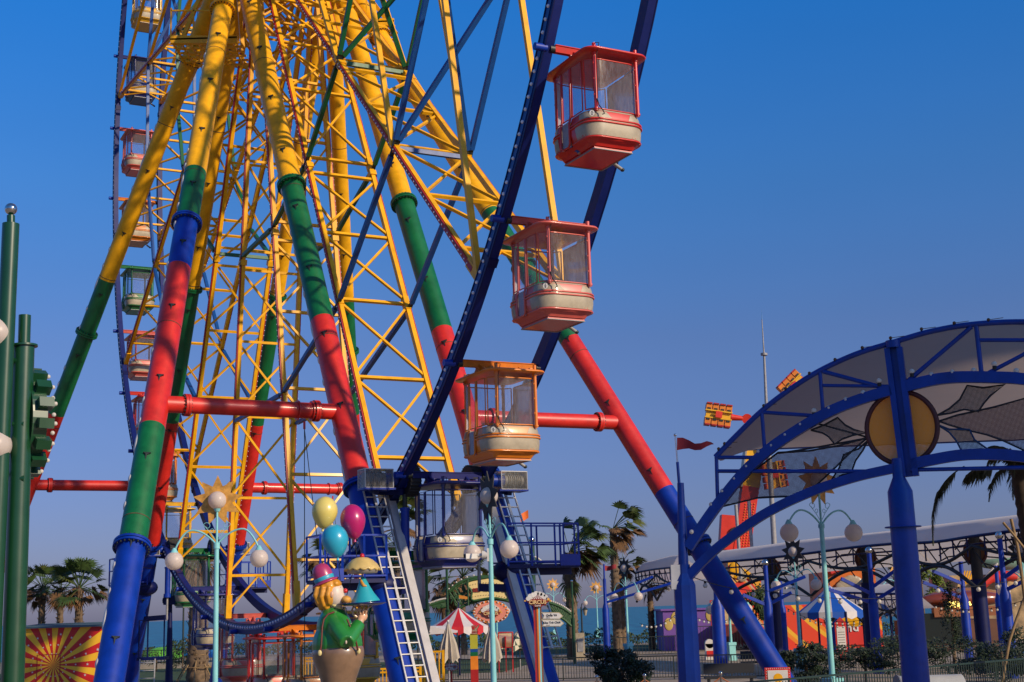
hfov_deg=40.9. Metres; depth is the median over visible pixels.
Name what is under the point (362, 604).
serving tray
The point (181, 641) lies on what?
shrub
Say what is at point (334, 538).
balloon
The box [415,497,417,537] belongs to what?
window
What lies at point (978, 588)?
string lights
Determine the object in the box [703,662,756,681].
bench
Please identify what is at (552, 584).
street lamp
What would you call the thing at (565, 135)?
door
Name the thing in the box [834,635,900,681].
shrub
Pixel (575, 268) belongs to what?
window
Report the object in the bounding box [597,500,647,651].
palm tree
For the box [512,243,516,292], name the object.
window
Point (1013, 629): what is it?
bamboo stake
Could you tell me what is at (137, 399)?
gondola
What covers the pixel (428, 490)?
window
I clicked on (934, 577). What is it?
tree
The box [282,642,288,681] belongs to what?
door
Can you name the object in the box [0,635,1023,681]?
ground
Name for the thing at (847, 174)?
sky
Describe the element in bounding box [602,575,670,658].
canopy column
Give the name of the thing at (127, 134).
window
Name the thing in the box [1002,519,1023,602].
bamboo stake
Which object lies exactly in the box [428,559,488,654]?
palm tree
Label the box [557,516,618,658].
palm tree
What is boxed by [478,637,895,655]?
verge
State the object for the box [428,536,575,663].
arch sign
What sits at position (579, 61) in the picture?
window
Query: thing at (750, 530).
pole
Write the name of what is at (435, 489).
window
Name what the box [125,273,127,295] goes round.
window
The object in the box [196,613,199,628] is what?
window
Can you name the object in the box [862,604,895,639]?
palm tree
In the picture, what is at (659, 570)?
pavilion
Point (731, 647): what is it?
street lamp
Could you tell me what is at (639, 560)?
palm tree
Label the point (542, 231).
window
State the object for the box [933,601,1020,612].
string lights
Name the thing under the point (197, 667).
palm tree
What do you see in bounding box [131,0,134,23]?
door
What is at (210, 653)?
fence
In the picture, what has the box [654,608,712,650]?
building
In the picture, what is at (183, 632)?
lantern post
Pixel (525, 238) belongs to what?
window
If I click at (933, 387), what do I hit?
pavilion
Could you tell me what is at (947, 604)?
tree
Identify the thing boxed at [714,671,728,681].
rope post
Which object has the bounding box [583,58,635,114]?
window
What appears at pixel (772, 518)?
mast
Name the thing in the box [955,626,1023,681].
shrub
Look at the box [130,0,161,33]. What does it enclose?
gondola
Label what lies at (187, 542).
gondola
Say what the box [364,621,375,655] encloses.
window
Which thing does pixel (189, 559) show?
window
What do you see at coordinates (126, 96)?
door
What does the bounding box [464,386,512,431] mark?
window
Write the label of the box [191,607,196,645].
door
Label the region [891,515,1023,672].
pavilion
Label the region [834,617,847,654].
menu board
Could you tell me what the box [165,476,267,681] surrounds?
street lamp
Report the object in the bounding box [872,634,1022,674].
shrub
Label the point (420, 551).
door
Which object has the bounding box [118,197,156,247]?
gondola
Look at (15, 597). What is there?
gate post
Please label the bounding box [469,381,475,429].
window
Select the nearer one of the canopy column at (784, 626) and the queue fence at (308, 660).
the queue fence at (308, 660)
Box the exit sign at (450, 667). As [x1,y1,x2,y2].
[444,663,457,681]
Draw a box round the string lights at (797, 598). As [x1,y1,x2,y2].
[764,590,895,603]
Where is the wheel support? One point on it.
(216, 34)
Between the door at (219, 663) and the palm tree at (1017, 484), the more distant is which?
the door at (219, 663)
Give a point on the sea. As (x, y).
(637, 616)
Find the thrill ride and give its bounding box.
[703,369,802,549]
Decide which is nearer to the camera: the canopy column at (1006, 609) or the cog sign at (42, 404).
the cog sign at (42, 404)
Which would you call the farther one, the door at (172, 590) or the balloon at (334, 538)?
the door at (172, 590)
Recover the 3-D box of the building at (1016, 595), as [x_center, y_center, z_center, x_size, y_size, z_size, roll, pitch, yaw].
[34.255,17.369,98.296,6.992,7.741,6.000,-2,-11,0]
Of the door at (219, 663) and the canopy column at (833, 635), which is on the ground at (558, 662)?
the canopy column at (833, 635)
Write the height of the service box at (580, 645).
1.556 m
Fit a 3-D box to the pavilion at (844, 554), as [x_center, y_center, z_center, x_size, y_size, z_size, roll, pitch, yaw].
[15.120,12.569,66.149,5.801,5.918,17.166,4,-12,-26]
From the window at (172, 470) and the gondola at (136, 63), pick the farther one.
the gondola at (136, 63)
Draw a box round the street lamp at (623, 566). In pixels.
[610,556,642,657]
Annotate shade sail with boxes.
[417,626,458,678]
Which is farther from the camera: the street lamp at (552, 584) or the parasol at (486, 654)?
the street lamp at (552, 584)
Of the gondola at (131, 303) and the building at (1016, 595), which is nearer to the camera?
the gondola at (131, 303)
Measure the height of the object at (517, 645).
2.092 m
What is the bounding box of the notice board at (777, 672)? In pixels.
[764,667,790,681]
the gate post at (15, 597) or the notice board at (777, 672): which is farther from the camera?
the notice board at (777, 672)
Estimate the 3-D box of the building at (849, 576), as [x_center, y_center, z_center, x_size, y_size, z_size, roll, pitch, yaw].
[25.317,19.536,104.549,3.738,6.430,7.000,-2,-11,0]
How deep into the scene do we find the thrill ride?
104.23 m
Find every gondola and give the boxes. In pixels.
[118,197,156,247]
[120,127,153,176]
[120,265,158,315]
[123,54,160,106]
[123,329,154,380]
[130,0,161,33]
[130,391,144,433]
[159,502,196,559]
[166,451,181,501]
[170,548,213,607]
[190,586,238,649]
[218,613,266,681]
[242,630,299,681]
[274,624,320,681]
[314,600,380,681]
[364,551,431,642]
[407,471,484,570]
[455,359,543,468]
[503,215,597,333]
[546,42,645,171]
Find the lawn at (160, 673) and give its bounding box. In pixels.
[0,659,525,681]
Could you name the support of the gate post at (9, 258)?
on the ground at (558, 662)
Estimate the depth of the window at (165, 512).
60.15 m
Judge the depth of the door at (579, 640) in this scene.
81.74 m
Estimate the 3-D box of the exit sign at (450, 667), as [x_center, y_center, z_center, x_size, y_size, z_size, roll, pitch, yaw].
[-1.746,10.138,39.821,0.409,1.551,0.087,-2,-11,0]
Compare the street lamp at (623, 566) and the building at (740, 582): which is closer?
the street lamp at (623, 566)
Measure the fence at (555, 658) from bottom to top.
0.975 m
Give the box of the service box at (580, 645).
[575,633,584,659]
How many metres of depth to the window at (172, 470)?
64.38 m
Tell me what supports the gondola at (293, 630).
hanging from the ferris wheel
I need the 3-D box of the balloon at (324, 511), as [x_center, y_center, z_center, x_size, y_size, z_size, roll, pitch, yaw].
[-2.692,3.089,19.914,0.420,1.661,0.378,-2,-11,0]
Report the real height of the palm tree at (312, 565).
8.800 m
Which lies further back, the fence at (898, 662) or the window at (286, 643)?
the fence at (898, 662)
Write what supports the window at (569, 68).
in the gondola at (600, 138)
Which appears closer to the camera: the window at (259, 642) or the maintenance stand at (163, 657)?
the window at (259, 642)
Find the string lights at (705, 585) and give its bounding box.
[695,578,763,595]
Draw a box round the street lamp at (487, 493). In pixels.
[463,471,518,681]
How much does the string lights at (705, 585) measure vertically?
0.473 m
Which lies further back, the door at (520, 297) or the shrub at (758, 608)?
the shrub at (758, 608)
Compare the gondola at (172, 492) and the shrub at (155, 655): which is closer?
the gondola at (172, 492)
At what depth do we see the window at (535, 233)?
30.36 m
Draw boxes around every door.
[122,139,124,169]
[122,275,125,308]
[125,67,128,97]
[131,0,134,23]
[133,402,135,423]
[171,576,174,595]
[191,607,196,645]
[218,629,221,677]
[247,644,252,681]
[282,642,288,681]
[368,605,374,635]
[416,492,425,562]
[467,382,476,456]
[516,239,526,318]
[560,69,571,151]
[577,638,583,651]
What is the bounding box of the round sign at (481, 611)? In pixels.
[467,579,508,622]
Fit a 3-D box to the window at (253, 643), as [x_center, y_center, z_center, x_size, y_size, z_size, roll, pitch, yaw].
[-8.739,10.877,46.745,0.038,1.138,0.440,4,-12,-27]
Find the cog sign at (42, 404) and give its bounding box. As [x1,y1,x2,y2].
[30,368,57,478]
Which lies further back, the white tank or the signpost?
the white tank
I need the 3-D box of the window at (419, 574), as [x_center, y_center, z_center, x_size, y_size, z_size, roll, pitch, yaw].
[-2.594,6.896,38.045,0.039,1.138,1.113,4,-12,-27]
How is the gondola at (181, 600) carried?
hanging from the ferris wheel
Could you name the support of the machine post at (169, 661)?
on the ground at (558, 662)
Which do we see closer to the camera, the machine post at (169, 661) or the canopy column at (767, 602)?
the machine post at (169, 661)
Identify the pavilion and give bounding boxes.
[635,555,705,602]
[670,317,1023,681]
[718,531,929,666]
[831,584,934,623]
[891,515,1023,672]
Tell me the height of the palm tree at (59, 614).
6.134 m
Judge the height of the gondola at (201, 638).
2.525 m
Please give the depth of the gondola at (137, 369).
68.06 m
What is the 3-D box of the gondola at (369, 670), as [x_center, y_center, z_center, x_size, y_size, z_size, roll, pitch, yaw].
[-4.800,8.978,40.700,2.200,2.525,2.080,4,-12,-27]
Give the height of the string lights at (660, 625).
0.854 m
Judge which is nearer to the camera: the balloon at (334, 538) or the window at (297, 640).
the balloon at (334, 538)
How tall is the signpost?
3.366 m
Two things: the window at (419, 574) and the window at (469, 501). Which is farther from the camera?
the window at (419, 574)
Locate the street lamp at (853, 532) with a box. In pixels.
[780,458,862,681]
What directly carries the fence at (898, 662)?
on the ground at (558, 662)
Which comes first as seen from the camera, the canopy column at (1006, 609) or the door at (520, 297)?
the door at (520, 297)
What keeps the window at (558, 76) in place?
in the gondola at (600, 138)
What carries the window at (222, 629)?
in the gondola at (232, 669)
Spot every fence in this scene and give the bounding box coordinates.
[142,647,243,663]
[305,657,318,675]
[375,666,421,681]
[414,657,562,680]
[422,650,444,681]
[435,635,676,659]
[562,654,764,680]
[698,624,764,649]
[746,658,1023,681]
[791,642,1020,675]
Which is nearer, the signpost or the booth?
the signpost
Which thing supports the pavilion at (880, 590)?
on the ground at (558, 662)
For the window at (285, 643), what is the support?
in the gondola at (293, 630)
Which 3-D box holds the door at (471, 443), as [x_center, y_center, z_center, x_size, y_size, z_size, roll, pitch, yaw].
[-0.954,1.858,32.531,0.112,1.751,0.418,4,-12,-27]
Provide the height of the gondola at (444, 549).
2.525 m
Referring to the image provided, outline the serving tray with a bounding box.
[338,602,385,605]
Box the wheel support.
[30,0,796,681]
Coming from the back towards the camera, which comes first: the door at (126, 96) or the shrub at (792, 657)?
the door at (126, 96)
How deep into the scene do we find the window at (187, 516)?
61.31 m
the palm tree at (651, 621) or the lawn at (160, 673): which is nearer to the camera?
the lawn at (160, 673)
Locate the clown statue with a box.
[312,563,370,681]
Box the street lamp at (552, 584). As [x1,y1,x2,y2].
[547,578,565,638]
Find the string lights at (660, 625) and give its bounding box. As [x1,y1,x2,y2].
[640,615,674,627]
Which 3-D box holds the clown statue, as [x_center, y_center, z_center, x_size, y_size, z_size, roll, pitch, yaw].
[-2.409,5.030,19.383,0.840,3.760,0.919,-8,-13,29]
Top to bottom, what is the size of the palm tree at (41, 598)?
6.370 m
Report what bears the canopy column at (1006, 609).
on the ground at (558, 662)
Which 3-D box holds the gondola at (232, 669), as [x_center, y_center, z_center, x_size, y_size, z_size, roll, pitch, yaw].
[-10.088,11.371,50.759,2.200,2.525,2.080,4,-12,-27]
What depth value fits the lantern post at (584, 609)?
146.94 m
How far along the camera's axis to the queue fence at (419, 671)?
48.65 m
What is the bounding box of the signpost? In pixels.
[524,591,563,681]
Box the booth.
[24,622,101,681]
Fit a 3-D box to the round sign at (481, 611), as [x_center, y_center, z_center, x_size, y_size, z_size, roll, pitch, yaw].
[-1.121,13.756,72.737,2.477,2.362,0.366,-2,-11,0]
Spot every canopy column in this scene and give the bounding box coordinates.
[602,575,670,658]
[711,591,727,673]
[742,559,805,645]
[779,581,788,654]
[828,547,894,673]
[831,587,836,652]
[922,561,972,659]
[994,566,1003,648]
[995,531,1020,678]
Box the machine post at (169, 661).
[162,596,176,681]
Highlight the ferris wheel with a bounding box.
[109,0,657,634]
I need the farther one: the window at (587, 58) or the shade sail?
the shade sail
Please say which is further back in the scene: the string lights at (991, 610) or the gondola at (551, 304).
the string lights at (991, 610)
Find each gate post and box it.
[0,203,19,665]
[1,314,37,681]
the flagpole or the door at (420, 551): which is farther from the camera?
the flagpole
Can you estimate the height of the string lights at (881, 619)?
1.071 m
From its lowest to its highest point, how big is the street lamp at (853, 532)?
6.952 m
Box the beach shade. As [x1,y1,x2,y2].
[144,647,186,658]
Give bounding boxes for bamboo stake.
[1001,598,1023,681]
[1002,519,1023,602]
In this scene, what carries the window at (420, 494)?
in the gondola at (444, 549)
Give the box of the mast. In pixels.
[761,312,778,591]
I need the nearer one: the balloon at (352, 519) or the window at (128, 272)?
the balloon at (352, 519)
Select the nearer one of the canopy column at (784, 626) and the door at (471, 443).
the door at (471, 443)
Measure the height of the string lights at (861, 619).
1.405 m
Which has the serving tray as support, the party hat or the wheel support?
the party hat
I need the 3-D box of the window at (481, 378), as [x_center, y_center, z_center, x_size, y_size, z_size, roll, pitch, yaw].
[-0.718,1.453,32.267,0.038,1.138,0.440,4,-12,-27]
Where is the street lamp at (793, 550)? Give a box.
[771,540,821,669]
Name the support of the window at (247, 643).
in the gondola at (252, 677)
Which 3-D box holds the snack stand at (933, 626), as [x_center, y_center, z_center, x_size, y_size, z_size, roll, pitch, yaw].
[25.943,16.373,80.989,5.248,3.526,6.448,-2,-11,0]
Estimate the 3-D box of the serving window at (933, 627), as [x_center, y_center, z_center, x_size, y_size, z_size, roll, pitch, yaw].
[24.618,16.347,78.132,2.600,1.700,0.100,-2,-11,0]
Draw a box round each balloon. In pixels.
[312,497,337,567]
[321,524,347,607]
[340,504,364,608]
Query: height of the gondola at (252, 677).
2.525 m
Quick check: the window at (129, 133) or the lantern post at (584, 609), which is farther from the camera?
the lantern post at (584, 609)
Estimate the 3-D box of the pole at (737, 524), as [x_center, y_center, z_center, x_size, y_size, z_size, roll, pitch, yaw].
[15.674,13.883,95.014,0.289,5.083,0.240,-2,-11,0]
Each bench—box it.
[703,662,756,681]
[740,650,778,662]
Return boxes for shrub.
[141,644,186,670]
[161,637,187,669]
[584,643,654,681]
[744,583,764,620]
[779,641,844,681]
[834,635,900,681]
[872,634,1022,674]
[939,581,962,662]
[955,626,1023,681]
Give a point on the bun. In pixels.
(345, 599)
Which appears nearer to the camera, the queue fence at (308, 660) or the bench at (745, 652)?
the queue fence at (308, 660)
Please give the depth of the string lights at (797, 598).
42.12 m
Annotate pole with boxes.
[734,505,742,578]
[747,501,754,578]
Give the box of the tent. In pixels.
[799,582,865,654]
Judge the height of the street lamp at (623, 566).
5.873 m
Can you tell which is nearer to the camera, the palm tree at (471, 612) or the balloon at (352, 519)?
the balloon at (352, 519)
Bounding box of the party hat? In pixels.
[351,576,379,602]
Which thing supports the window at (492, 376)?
in the gondola at (503, 444)
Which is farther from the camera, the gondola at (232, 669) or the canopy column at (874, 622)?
the canopy column at (874, 622)
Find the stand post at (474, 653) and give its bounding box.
[470,624,478,681]
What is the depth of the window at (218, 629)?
51.25 m
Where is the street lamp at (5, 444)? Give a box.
[0,319,11,454]
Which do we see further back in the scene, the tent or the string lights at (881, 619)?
the tent
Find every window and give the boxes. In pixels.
[125,134,127,155]
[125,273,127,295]
[128,133,150,154]
[128,272,153,294]
[162,512,191,537]
[171,461,176,483]
[185,514,191,536]
[189,559,209,586]
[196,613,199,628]
[203,560,207,585]
[218,629,251,657]
[222,629,225,659]
[247,643,249,676]
[248,642,281,674]
[252,634,258,657]
[253,643,257,676]
[258,642,294,677]
[282,641,284,676]
[283,640,317,674]
[285,643,288,677]
[286,643,291,674]
[289,641,293,677]
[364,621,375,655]
[411,569,425,608]
[415,494,460,536]
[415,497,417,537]
[425,490,433,535]
[434,489,478,534]
[461,491,478,532]
[464,384,467,430]
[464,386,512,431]
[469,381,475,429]
[476,378,485,427]
[486,376,533,425]
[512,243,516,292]
[512,248,562,293]
[513,381,534,424]
[518,238,525,290]
[526,233,537,286]
[537,231,587,284]
[555,76,559,127]
[555,83,605,128]
[561,68,571,123]
[563,239,587,283]
[570,61,582,117]
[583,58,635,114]
[607,70,635,113]
[924,613,962,643]
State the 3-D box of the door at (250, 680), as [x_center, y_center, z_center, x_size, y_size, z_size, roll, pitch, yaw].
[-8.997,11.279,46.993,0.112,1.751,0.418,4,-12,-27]
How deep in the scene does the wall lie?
88.11 m
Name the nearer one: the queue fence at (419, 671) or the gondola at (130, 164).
the queue fence at (419, 671)
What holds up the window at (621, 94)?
in the gondola at (600, 138)
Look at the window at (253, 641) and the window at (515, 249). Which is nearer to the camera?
the window at (515, 249)
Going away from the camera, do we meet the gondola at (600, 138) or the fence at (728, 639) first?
the gondola at (600, 138)
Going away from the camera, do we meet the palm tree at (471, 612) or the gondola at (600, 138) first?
the gondola at (600, 138)
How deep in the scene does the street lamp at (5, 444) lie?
20.08 m
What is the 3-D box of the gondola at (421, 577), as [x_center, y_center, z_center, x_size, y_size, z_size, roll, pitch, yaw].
[-3.155,7.047,37.733,2.200,2.525,2.080,4,-12,-27]
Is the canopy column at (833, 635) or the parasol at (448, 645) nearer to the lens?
the parasol at (448, 645)
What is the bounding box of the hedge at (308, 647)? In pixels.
[142,620,894,655]
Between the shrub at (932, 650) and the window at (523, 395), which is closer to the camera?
the window at (523, 395)
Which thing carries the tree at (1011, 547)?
on the ground at (558, 662)
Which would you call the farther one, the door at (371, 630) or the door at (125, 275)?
the door at (125, 275)
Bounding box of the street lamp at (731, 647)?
[706,575,751,660]
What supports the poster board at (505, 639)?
on the ground at (558, 662)
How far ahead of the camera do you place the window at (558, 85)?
30.17 m
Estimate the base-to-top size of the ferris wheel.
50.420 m
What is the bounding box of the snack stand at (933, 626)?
[894,588,998,650]
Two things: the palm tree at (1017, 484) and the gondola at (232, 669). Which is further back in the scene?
the gondola at (232, 669)
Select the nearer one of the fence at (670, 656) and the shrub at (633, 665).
the shrub at (633, 665)
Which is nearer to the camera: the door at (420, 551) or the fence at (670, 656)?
the door at (420, 551)
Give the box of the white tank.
[893,674,965,681]
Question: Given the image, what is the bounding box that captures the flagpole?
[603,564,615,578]
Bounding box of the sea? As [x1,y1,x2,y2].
[1,602,931,659]
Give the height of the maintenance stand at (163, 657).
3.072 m
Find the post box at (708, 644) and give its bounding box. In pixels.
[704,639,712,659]
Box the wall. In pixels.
[140,660,281,668]
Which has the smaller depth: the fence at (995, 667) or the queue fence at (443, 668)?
the fence at (995, 667)
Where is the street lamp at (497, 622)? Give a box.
[496,602,509,634]
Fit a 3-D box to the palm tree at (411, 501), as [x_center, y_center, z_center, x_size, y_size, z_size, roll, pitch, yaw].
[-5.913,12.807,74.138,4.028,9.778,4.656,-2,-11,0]
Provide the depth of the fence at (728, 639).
89.90 m
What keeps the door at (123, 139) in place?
in the gondola at (130, 164)
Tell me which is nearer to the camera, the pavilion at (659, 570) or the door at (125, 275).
the door at (125, 275)
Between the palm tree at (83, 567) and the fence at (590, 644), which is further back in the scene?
the fence at (590, 644)
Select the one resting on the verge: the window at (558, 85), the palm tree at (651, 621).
the palm tree at (651, 621)
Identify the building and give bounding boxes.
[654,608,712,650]
[710,600,749,649]
[722,562,763,628]
[785,605,882,649]
[809,568,875,601]
[929,558,1023,638]
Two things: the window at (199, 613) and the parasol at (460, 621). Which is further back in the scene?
the parasol at (460, 621)
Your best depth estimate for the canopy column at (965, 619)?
62.54 m
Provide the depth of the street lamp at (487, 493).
27.61 m
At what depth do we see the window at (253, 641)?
51.18 m
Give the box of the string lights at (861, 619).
[824,601,895,624]
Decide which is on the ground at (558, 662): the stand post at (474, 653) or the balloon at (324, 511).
the stand post at (474, 653)
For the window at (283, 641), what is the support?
in the gondola at (293, 630)
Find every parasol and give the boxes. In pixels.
[430,602,487,674]
[438,620,459,681]
[482,626,502,662]
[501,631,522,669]
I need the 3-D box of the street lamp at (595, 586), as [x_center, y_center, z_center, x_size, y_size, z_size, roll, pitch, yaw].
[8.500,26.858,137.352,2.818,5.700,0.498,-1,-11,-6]
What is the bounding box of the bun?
[341,596,350,602]
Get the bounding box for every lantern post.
[181,608,184,662]
[580,603,587,632]
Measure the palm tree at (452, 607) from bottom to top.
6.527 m
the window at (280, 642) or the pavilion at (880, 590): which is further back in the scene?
the pavilion at (880, 590)
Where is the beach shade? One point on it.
(159, 648)
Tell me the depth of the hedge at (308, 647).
110.25 m
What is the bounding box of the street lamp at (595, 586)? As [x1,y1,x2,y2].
[583,581,610,637]
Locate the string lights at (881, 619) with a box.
[785,607,894,627]
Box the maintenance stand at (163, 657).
[137,619,168,681]
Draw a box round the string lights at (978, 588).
[927,579,1017,592]
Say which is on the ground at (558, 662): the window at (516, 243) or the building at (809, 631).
the building at (809, 631)
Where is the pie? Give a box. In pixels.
[344,553,380,576]
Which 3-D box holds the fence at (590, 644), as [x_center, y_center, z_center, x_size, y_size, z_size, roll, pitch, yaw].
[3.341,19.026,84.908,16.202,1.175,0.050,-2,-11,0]
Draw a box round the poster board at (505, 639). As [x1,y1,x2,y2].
[497,632,513,671]
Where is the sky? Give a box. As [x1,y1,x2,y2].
[0,0,1023,625]
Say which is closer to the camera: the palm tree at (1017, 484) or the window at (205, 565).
the palm tree at (1017, 484)
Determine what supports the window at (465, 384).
in the gondola at (503, 444)
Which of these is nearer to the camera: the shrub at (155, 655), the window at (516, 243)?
the window at (516, 243)
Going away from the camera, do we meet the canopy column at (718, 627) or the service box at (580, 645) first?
the canopy column at (718, 627)
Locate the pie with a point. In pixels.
(361, 564)
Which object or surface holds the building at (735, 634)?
on the ground at (558, 662)
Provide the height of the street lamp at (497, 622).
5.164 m
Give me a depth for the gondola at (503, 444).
32.38 m
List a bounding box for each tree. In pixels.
[27,563,68,623]
[38,575,84,622]
[44,556,108,622]
[171,552,222,681]
[297,532,346,611]
[384,492,431,603]
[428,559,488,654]
[428,569,478,636]
[468,600,494,643]
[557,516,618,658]
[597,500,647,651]
[609,547,646,649]
[643,580,668,648]
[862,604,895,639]
[886,565,951,612]
[931,445,1023,558]
[997,532,1023,652]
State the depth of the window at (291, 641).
43.26 m
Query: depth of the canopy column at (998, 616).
68.40 m
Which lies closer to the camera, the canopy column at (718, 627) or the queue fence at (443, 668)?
the queue fence at (443, 668)
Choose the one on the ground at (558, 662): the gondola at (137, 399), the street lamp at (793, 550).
the street lamp at (793, 550)

